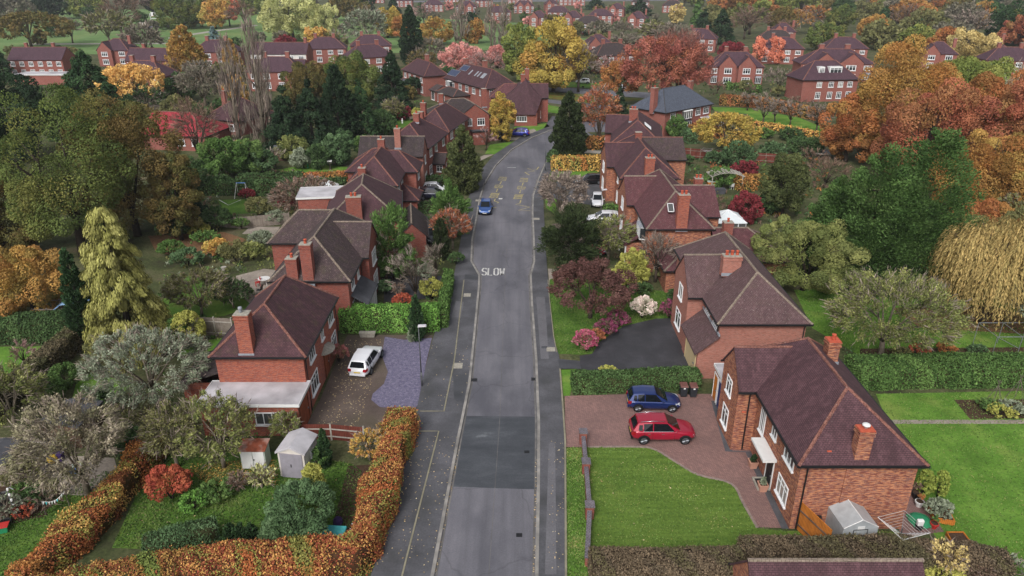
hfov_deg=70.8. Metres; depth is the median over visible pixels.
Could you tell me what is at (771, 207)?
tree
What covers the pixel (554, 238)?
tree
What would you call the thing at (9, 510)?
shrub
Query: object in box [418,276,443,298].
shrub
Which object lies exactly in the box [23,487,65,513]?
shrub
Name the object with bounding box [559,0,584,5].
semi detached house
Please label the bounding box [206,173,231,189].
shrub
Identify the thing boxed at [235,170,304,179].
hedge
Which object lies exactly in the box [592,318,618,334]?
shrub
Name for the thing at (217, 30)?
park path
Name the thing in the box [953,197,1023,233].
tree
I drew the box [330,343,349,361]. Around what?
shrub
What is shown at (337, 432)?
garden fence
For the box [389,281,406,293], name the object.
shrub
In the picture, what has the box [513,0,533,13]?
semi detached house
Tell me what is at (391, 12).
tree
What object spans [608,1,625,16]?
brick house
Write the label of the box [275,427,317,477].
metal shed
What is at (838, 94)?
window
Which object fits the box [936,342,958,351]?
shrub
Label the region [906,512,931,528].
sandpit
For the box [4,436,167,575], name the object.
hedge
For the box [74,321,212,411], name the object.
tree
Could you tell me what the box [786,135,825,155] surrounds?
shrub
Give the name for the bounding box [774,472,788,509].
window
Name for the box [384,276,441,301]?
driveway
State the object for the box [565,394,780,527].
driveway paving
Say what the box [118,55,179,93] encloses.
semi detached house
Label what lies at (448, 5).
tree
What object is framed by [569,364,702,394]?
hedge
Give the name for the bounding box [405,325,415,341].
shrub
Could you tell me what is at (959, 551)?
shrub
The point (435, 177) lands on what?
hedge
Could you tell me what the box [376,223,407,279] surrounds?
tree
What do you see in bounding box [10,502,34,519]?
shrub
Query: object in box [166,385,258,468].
tree
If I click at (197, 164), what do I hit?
tree
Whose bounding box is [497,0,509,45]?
tree
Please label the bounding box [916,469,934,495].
shrub
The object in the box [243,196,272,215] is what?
shrub
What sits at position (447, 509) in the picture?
gutter leaves
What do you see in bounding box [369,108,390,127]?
tree
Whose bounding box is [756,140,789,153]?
shrub
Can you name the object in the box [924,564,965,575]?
shrub
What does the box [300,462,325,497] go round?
shrub
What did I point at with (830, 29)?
tree
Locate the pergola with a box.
[706,168,744,183]
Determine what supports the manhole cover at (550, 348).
on the pavement at (551, 416)
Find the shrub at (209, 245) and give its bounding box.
[201,237,229,256]
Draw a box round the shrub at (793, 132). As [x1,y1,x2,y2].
[778,126,804,140]
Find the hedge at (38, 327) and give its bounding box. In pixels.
[0,308,65,345]
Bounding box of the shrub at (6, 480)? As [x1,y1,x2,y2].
[0,459,41,486]
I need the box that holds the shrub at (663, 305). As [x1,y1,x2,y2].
[658,298,672,317]
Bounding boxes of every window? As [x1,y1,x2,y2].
[101,52,107,56]
[103,59,109,64]
[254,412,282,426]
[309,345,316,365]
[311,367,320,397]
[320,329,325,342]
[328,311,334,328]
[331,329,336,343]
[351,279,355,291]
[371,246,376,266]
[373,268,378,289]
[436,165,442,171]
[447,80,451,86]
[477,118,484,125]
[517,116,526,121]
[620,196,623,210]
[636,221,645,239]
[674,306,680,331]
[677,281,682,302]
[681,119,691,125]
[682,109,692,118]
[695,108,700,115]
[703,106,708,113]
[710,76,716,82]
[719,401,728,430]
[723,77,730,82]
[724,68,731,73]
[724,374,732,398]
[743,68,750,73]
[754,76,761,82]
[757,407,766,436]
[769,425,776,442]
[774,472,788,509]
[781,448,794,473]
[814,92,820,98]
[816,82,821,87]
[826,92,831,98]
[828,82,833,87]
[830,68,841,72]
[835,92,841,98]
[837,82,842,87]
[846,65,856,70]
[847,81,852,86]
[927,55,934,59]
[945,55,952,59]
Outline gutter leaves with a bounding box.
[435,455,536,571]
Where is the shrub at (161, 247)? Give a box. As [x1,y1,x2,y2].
[156,239,185,253]
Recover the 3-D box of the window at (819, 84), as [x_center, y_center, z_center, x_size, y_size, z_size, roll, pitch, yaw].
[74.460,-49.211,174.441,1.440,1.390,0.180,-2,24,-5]
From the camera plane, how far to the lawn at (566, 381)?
57.06 m
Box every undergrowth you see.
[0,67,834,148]
[116,429,280,459]
[124,168,445,431]
[554,150,853,352]
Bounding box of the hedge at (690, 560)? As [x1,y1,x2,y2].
[587,543,745,575]
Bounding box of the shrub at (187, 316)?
[170,309,206,342]
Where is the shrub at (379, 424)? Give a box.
[374,419,394,437]
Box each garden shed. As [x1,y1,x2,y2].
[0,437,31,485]
[35,397,105,447]
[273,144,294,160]
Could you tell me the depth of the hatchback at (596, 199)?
98.51 m
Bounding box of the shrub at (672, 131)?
[661,114,687,136]
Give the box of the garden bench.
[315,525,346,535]
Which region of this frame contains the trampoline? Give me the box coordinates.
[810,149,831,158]
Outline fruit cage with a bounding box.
[973,322,1023,354]
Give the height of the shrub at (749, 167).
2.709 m
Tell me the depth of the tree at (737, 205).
93.15 m
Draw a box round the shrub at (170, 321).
[166,317,187,339]
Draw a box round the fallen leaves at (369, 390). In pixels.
[127,310,1016,544]
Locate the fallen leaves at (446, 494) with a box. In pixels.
[377,348,563,572]
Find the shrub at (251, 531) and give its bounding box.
[243,522,259,541]
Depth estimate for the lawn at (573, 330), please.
67.69 m
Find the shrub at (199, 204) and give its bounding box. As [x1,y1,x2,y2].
[188,200,209,218]
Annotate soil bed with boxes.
[0,471,47,522]
[335,465,370,532]
[860,347,1023,355]
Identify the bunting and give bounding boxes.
[41,490,69,515]
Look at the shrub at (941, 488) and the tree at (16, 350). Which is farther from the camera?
the tree at (16, 350)
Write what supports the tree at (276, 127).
on the ground at (154, 270)
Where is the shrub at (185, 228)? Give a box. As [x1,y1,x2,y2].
[154,217,191,237]
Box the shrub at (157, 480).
[143,463,193,502]
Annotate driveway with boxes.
[307,335,432,429]
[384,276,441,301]
[427,217,432,255]
[480,154,493,160]
[497,129,535,140]
[550,180,605,204]
[552,221,620,256]
[580,318,688,370]
[584,150,600,153]
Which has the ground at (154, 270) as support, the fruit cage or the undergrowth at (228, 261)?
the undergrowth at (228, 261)
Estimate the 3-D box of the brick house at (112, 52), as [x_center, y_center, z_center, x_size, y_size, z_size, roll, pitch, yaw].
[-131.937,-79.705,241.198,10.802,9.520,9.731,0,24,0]
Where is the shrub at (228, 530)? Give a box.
[221,522,235,541]
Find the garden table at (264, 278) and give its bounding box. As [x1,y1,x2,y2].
[258,276,269,284]
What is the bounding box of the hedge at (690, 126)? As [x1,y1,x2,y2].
[688,122,724,138]
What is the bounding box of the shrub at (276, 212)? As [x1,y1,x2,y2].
[265,209,283,221]
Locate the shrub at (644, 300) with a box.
[629,295,657,317]
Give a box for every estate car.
[347,345,383,376]
[588,210,617,222]
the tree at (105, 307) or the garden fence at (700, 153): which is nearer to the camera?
the tree at (105, 307)
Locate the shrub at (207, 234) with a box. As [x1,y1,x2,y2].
[189,229,221,243]
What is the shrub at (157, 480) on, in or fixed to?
on the lawn at (151, 516)
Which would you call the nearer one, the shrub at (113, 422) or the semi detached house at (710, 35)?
the shrub at (113, 422)
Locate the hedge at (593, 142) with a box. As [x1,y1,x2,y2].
[585,134,604,149]
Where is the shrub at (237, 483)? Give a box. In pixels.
[225,467,253,491]
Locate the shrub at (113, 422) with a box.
[101,416,134,444]
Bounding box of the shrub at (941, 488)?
[931,470,950,496]
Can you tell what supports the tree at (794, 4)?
on the ground at (154, 270)
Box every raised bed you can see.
[927,501,954,525]
[945,531,969,540]
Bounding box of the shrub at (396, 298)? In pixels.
[391,292,411,302]
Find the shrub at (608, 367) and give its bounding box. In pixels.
[598,364,616,370]
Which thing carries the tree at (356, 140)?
on the ground at (154, 270)
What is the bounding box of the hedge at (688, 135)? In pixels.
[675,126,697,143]
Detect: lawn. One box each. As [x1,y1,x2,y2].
[0,346,40,372]
[0,489,97,575]
[73,372,130,402]
[112,452,352,548]
[161,276,248,316]
[181,338,221,355]
[218,199,255,214]
[279,164,347,172]
[396,117,412,127]
[412,257,434,263]
[485,141,513,153]
[514,123,548,130]
[545,199,556,211]
[548,90,641,104]
[548,105,558,112]
[550,171,597,177]
[550,278,672,354]
[560,82,599,87]
[561,369,574,395]
[566,448,587,575]
[587,447,907,573]
[712,107,823,135]
[794,288,1023,353]
[876,391,1023,575]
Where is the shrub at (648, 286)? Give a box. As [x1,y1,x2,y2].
[627,281,653,295]
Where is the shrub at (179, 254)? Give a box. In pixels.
[168,246,204,266]
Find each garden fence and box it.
[1,437,66,457]
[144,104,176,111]
[195,317,232,335]
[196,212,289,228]
[298,423,365,443]
[685,148,801,162]
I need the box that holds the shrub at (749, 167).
[730,160,758,173]
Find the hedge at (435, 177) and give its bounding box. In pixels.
[425,173,465,185]
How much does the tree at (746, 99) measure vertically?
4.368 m
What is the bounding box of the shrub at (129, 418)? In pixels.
[103,394,157,423]
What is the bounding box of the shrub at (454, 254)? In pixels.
[446,251,465,263]
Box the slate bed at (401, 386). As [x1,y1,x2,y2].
[371,337,431,408]
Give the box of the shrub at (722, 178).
[703,166,735,186]
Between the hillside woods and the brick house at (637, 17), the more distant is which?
the hillside woods
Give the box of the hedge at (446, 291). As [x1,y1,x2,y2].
[438,268,454,327]
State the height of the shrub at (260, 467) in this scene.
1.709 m
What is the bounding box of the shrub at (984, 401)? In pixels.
[974,397,1001,411]
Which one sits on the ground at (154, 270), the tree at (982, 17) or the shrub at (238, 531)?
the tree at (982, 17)
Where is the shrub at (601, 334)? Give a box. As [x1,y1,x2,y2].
[591,328,605,339]
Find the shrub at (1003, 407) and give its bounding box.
[986,402,1019,418]
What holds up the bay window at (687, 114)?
in the brick house at (662, 106)
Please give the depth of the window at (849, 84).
175.17 m
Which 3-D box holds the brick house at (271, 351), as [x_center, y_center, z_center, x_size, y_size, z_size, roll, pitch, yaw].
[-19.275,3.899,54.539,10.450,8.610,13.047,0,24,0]
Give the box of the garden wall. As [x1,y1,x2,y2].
[579,428,594,566]
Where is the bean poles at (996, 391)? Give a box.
[987,380,1001,402]
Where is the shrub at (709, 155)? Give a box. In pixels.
[703,150,726,163]
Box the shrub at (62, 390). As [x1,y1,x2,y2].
[34,374,67,396]
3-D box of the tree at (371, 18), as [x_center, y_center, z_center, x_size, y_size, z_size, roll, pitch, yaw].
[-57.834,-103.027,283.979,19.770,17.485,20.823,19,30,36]
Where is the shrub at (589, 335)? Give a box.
[571,328,598,350]
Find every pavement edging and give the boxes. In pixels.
[401,431,438,575]
[420,280,463,411]
[548,281,556,351]
[559,368,566,575]
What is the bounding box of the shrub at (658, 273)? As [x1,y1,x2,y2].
[652,269,660,276]
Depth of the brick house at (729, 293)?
57.69 m
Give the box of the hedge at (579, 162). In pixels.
[550,154,600,171]
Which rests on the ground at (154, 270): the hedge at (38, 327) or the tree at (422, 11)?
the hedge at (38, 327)
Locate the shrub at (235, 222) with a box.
[231,216,249,228]
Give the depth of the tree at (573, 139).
120.66 m
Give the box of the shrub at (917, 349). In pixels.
[909,343,931,352]
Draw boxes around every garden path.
[548,269,557,285]
[892,420,1023,423]
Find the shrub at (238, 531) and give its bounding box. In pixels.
[232,521,244,542]
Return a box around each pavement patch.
[451,301,463,317]
[453,374,467,401]
[464,274,477,279]
[536,297,548,358]
[545,443,555,573]
[558,359,580,368]
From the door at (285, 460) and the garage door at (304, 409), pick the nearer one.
the door at (285, 460)
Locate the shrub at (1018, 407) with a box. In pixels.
[998,398,1023,413]
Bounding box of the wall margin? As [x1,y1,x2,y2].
[711,401,788,528]
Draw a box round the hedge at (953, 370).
[844,351,1023,390]
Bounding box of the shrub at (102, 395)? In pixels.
[83,389,114,409]
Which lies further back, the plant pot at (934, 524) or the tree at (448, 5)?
the tree at (448, 5)
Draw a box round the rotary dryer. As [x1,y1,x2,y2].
[878,510,928,539]
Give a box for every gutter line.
[435,130,551,575]
[528,163,544,575]
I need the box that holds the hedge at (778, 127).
[752,120,818,137]
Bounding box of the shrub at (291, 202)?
[277,199,297,205]
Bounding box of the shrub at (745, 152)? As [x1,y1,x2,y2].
[720,139,758,164]
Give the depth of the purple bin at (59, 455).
47.74 m
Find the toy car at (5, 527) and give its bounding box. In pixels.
[0,521,9,533]
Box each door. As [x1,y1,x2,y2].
[240,452,253,467]
[252,452,264,467]
[279,453,293,477]
[290,454,302,477]
[299,393,310,423]
[323,354,329,378]
[684,338,695,366]
[711,371,718,402]
[716,378,721,407]
[764,463,774,488]
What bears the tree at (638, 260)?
on the lawn at (573, 330)
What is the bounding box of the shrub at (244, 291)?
[232,285,254,298]
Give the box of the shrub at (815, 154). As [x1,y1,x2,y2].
[799,145,830,167]
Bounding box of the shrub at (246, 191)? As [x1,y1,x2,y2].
[238,188,255,198]
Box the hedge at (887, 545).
[736,531,1017,575]
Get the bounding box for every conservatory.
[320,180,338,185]
[718,209,746,226]
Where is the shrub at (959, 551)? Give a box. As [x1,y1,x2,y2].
[928,532,971,574]
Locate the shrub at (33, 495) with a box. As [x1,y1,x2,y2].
[19,485,48,505]
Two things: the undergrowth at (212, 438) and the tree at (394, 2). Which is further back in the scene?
the tree at (394, 2)
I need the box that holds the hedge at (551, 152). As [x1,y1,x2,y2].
[546,146,564,162]
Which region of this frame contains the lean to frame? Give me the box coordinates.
[31,299,89,310]
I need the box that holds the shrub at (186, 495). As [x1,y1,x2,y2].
[178,489,208,514]
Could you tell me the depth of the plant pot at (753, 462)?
46.96 m
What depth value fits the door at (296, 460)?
45.77 m
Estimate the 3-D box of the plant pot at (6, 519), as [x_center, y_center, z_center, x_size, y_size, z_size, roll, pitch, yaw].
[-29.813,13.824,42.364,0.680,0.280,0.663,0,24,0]
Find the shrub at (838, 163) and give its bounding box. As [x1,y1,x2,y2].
[807,155,853,187]
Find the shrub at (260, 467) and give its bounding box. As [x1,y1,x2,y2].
[244,461,279,488]
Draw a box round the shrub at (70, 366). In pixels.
[47,361,79,388]
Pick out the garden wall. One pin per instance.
(589, 502)
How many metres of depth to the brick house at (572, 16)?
393.71 m
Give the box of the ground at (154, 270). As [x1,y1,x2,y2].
[0,0,1023,575]
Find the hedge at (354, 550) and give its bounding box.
[174,405,422,575]
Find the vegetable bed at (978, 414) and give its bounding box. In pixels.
[955,399,1023,418]
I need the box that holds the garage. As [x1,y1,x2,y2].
[17,72,68,84]
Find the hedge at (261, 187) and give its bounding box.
[195,176,346,196]
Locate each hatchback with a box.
[423,181,445,189]
[426,224,433,243]
[478,198,492,214]
[575,173,599,184]
[576,78,589,83]
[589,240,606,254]
[591,191,604,207]
[626,385,680,412]
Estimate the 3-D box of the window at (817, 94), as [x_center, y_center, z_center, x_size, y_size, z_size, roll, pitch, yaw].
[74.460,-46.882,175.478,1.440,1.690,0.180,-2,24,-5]
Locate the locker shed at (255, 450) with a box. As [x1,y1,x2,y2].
[237,438,270,468]
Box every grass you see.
[0,8,557,54]
[0,471,112,575]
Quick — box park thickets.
[5,0,347,45]
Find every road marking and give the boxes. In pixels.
[482,268,504,274]
[489,177,506,207]
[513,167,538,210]
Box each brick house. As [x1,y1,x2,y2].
[96,35,140,65]
[180,274,338,435]
[266,208,380,330]
[296,173,429,259]
[344,136,423,210]
[358,125,427,186]
[401,111,448,174]
[417,100,469,152]
[427,88,504,144]
[489,67,548,125]
[528,8,547,26]
[543,0,558,10]
[563,8,581,25]
[584,31,610,49]
[600,131,687,204]
[604,106,662,141]
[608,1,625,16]
[617,169,789,292]
[627,9,648,27]
[629,79,723,136]
[671,231,813,378]
[711,333,929,528]
[728,558,924,575]
[770,20,796,37]
[784,60,860,101]
[916,38,958,69]
[965,34,1006,56]
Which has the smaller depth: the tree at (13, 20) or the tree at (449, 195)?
the tree at (449, 195)
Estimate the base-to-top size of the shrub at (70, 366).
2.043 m
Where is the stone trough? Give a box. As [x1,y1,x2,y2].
[358,331,375,337]
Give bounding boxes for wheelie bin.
[678,382,688,396]
[688,382,698,396]
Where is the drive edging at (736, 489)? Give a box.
[588,446,758,527]
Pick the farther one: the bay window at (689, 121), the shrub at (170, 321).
the bay window at (689, 121)
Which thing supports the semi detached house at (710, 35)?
on the ground at (154, 270)
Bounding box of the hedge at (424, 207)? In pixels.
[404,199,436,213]
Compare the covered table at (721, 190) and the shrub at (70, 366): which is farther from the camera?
the covered table at (721, 190)
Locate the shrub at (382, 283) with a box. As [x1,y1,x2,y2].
[378,279,391,293]
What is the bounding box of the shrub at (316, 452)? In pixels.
[310,446,329,464]
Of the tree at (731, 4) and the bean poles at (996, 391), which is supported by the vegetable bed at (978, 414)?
the bean poles at (996, 391)
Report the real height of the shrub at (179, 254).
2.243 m
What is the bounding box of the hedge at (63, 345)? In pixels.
[0,319,84,420]
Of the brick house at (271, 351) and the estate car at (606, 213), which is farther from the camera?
the estate car at (606, 213)
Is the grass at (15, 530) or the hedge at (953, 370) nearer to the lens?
the grass at (15, 530)
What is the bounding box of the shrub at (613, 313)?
[606,309,631,326]
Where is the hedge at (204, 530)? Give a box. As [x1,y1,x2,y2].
[141,515,220,554]
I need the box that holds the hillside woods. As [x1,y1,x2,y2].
[702,0,1023,23]
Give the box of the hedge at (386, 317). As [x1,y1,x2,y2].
[338,301,440,333]
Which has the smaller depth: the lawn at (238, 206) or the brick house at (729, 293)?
the brick house at (729, 293)
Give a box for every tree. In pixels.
[0,0,36,23]
[0,7,75,46]
[0,53,14,78]
[0,72,60,159]
[0,82,136,257]
[0,115,24,183]
[0,158,58,253]
[0,244,73,316]
[0,359,52,430]
[0,390,132,496]
[3,44,14,54]
[7,338,36,361]
[25,84,66,106]
[27,0,70,17]
[44,48,146,142]
[53,16,82,42]
[55,87,185,236]
[57,247,96,344]
[63,0,104,17]
[67,46,78,53]
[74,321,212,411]
[78,205,176,373]
[80,6,135,39]
[81,334,132,366]
[93,61,164,99]
[94,0,141,38]
[113,0,153,10]
[114,81,129,96]
[116,28,140,42]
[122,19,167,47]
[123,82,168,107]
[128,75,152,102]
[132,396,204,464]
[138,151,204,240]
[144,0,174,11]
[149,0,201,29]
[158,71,198,99]
[158,93,195,110]
[160,263,230,316]
[163,24,208,80]
[165,95,222,158]
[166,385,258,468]
[169,57,185,71]
[170,155,207,196]
[173,62,226,105]
[179,59,218,83]
[185,103,210,115]
[195,136,248,175]
[196,0,230,28]
[208,26,219,38]
[208,97,230,109]
[211,61,231,78]
[212,275,254,307]
[214,31,246,139]
[215,0,240,25]
[217,72,248,99]
[221,38,243,74]
[223,0,255,30]
[226,63,246,81]
[230,138,268,172]
[234,8,275,146]
[237,0,271,14]
[245,147,278,171]
[257,0,327,39]
[261,84,310,152]
[265,409,302,437]
[266,146,285,166]
[267,172,335,212]
[273,34,296,41]
[273,134,310,159]
[280,60,344,103]
[288,147,313,168]
[289,78,334,150]
[298,1,339,35]
[303,26,329,41]
[303,143,335,169]
[315,64,362,145]
[315,428,332,468]
[321,128,355,165]
[323,27,349,44]
[323,50,380,106]
[327,0,370,17]
[341,4,388,37]
[351,78,382,141]
[352,0,375,11]
[353,135,371,152]
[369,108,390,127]
[369,200,418,279]
[373,49,414,115]
[374,111,397,135]
[375,5,400,37]
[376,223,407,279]
[379,96,404,115]
[385,242,438,294]
[387,0,401,15]
[390,14,407,36]
[392,106,407,118]
[397,4,424,64]
[397,105,411,119]
[398,85,417,98]
[403,76,420,88]
[406,48,437,64]
[406,294,425,341]
[411,36,445,58]
[411,107,419,115]
[413,2,434,23]
[414,16,453,44]
[421,243,443,278]
[425,11,441,20]
[427,205,475,248]
[429,176,472,236]
[432,217,450,260]
[437,41,483,69]
[440,66,455,73]
[441,124,484,194]
[444,1,453,9]
[453,0,470,43]
[463,11,479,24]
[463,17,486,43]
[468,49,504,69]
[473,126,497,149]
[484,0,496,45]
[484,44,507,67]
[488,91,516,141]
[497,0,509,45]
[500,22,540,81]
[512,16,590,91]
[522,16,528,25]
[533,201,603,273]
[535,168,590,212]
[543,14,561,22]
[546,255,638,318]
[548,90,588,155]
[561,39,601,91]
[569,20,584,35]
[573,1,581,10]
[577,81,625,136]
[580,63,592,73]
[583,0,605,9]
[585,20,613,34]
[585,53,602,73]
[588,30,612,38]
[592,212,636,259]
[595,54,620,76]
[599,59,643,93]
[607,30,642,48]
[609,86,628,113]
[611,247,650,285]
[613,12,620,22]
[613,20,634,34]
[616,33,713,92]
[628,0,653,15]
[635,19,675,37]
[637,230,681,282]
[643,19,663,32]
[643,26,718,85]
[650,20,697,41]
[668,3,686,23]
[686,154,694,165]
[687,0,704,5]
[689,0,702,24]
[691,111,763,149]
[694,8,712,29]
[707,0,727,9]
[707,80,725,93]
[708,7,737,34]
[711,8,737,44]
[717,41,749,54]
[717,196,728,209]
[725,0,753,8]
[725,202,747,213]
[728,190,764,224]
[730,10,761,38]
[735,5,774,34]
[738,79,752,90]
[740,91,758,109]
[745,83,756,92]
[746,0,779,18]
[750,214,870,293]
[752,36,785,63]
[752,90,777,121]
[757,151,813,214]
[759,188,788,213]
[761,67,791,85]
[766,98,786,121]
[768,5,799,27]
[772,19,797,29]
[772,85,785,96]
[776,8,817,28]
[780,0,821,17]
[780,98,803,124]
[784,96,810,104]
[792,174,864,278]
[800,2,832,26]
[802,0,827,16]
[802,21,844,49]
[805,99,834,129]
[807,141,931,298]
[818,92,885,162]
[820,265,978,354]
[823,3,857,30]
[844,172,948,298]
[850,34,965,155]
[851,127,990,302]
[857,2,883,22]
[857,13,891,44]
[860,17,905,50]
[869,76,1005,190]
[879,5,893,25]
[888,0,936,21]
[889,2,928,22]
[896,23,935,48]
[899,5,950,29]
[900,3,938,25]
[900,252,934,277]
[913,56,1011,122]
[921,105,984,151]
[921,214,1023,335]
[923,128,1023,209]
[925,25,956,44]
[927,0,949,8]
[932,20,976,45]
[935,68,1023,160]
[941,0,985,27]
[941,215,1001,241]
[946,26,1002,59]
[952,7,997,43]
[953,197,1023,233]
[968,56,1023,83]
[975,0,998,28]
[982,77,1023,180]
[983,0,1023,43]
[986,0,1022,23]
[992,146,1023,213]
[994,192,1023,217]
[996,14,1023,47]
[996,205,1023,229]
[1001,283,1023,316]
[1005,58,1023,119]
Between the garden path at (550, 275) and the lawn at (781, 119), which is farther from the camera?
the lawn at (781, 119)
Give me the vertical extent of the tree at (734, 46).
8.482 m
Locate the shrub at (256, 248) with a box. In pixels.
[239,240,266,259]
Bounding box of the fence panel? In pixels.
[797,502,831,538]
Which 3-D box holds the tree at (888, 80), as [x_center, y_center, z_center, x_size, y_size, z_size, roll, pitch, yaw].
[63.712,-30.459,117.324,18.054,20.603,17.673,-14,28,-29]
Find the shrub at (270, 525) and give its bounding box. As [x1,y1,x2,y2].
[257,504,311,541]
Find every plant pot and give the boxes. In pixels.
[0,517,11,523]
[748,453,758,468]
[757,476,768,491]
[911,481,923,498]
[915,493,925,507]
[930,514,939,528]
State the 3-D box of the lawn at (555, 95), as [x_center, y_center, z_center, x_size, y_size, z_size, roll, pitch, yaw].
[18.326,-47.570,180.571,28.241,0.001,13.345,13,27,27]
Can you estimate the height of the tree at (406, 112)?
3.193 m
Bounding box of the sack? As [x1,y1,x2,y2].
[333,516,342,525]
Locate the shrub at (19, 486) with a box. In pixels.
[6,479,39,499]
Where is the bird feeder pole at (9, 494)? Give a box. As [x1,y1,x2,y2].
[6,487,14,505]
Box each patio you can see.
[35,456,116,495]
[236,269,274,302]
[242,227,279,233]
[899,488,943,535]
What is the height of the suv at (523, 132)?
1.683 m
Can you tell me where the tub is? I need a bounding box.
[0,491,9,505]
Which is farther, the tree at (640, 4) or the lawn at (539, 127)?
the tree at (640, 4)
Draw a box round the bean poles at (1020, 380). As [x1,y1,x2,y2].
[1005,374,1023,399]
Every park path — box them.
[28,43,165,44]
[168,25,257,37]
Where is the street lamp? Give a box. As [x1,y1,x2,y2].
[418,324,426,385]
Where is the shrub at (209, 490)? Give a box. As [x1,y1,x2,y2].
[195,476,233,504]
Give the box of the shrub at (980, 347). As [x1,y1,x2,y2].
[966,343,989,352]
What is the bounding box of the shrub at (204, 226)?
[186,222,210,235]
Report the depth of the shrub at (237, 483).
44.64 m
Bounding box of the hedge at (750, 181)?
[732,173,767,191]
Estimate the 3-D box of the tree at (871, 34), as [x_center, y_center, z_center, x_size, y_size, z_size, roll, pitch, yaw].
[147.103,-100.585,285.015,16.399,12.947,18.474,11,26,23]
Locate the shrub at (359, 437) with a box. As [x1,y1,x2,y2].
[345,426,387,460]
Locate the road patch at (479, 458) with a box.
[453,416,536,488]
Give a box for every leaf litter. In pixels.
[148,232,245,259]
[190,460,276,485]
[894,306,1023,333]
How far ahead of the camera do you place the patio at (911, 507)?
42.49 m
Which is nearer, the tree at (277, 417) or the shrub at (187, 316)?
the tree at (277, 417)
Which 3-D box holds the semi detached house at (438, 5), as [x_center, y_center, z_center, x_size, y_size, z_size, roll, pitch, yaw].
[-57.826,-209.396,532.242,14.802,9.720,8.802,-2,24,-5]
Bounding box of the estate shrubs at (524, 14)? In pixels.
[409,1,659,35]
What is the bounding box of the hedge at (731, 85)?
[724,81,762,92]
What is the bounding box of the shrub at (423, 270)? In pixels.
[417,263,434,279]
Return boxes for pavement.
[371,126,552,575]
[532,162,564,575]
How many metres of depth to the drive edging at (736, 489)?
46.83 m
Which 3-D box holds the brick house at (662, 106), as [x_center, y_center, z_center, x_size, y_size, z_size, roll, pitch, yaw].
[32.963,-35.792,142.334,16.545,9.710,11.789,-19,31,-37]
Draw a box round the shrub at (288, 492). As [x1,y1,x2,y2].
[263,477,336,539]
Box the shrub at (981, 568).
[958,545,996,575]
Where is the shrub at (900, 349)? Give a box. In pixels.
[891,346,910,354]
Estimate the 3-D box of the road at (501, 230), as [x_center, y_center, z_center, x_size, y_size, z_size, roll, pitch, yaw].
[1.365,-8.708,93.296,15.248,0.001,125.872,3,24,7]
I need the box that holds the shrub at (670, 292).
[666,288,673,299]
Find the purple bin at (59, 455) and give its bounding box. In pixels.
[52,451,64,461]
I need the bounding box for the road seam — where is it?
[489,251,506,569]
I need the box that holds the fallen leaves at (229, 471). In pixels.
[188,460,279,484]
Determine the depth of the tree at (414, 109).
153.89 m
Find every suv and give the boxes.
[420,186,441,200]
[506,127,529,136]
[628,411,695,444]
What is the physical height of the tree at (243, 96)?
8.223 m
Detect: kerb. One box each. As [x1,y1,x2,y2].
[430,129,552,575]
[530,135,591,575]
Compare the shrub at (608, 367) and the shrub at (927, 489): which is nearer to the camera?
the shrub at (927, 489)
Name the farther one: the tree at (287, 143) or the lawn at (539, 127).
the lawn at (539, 127)
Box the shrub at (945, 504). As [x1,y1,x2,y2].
[922,496,954,519]
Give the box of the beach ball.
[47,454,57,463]
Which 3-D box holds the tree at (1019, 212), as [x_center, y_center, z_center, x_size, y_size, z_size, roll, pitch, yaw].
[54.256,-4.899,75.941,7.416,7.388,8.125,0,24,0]
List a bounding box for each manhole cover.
[453,363,462,367]
[546,347,554,350]
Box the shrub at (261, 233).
[246,229,272,244]
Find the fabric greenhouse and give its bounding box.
[825,499,878,536]
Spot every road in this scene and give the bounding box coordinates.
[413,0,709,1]
[434,130,590,575]
[544,99,608,131]
[548,87,650,97]
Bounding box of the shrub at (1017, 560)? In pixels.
[994,545,1023,575]
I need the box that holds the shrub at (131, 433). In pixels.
[106,424,142,457]
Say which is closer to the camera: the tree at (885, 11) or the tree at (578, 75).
the tree at (578, 75)
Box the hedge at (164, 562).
[29,545,185,575]
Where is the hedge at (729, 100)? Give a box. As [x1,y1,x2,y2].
[719,94,824,120]
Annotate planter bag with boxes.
[915,519,924,530]
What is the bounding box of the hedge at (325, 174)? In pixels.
[302,170,347,181]
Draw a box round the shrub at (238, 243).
[215,238,246,260]
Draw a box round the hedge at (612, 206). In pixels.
[602,203,618,210]
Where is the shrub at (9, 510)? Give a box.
[0,492,27,519]
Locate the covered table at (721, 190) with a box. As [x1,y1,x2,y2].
[715,187,725,193]
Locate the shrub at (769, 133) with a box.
[752,127,774,138]
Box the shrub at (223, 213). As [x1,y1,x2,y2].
[198,204,232,229]
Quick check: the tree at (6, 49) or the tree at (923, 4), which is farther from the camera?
the tree at (923, 4)
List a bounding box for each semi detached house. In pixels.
[7,42,75,73]
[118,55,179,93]
[124,43,183,63]
[200,36,245,66]
[245,51,307,90]
[247,37,313,67]
[309,33,347,63]
[342,39,395,72]
[349,31,391,51]
[396,0,413,6]
[401,54,446,96]
[424,0,443,11]
[428,56,513,110]
[455,0,476,13]
[475,0,492,6]
[486,4,510,20]
[508,0,531,3]
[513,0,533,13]
[547,4,568,20]
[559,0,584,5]
[574,13,600,33]
[588,6,613,24]
[589,38,635,72]
[631,0,649,8]
[662,0,681,12]
[681,25,718,52]
[705,46,764,85]
[754,26,796,52]
[757,33,804,63]
[792,44,875,81]
[817,33,868,57]
[974,42,1023,75]
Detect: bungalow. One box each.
[143,111,232,150]
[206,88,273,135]

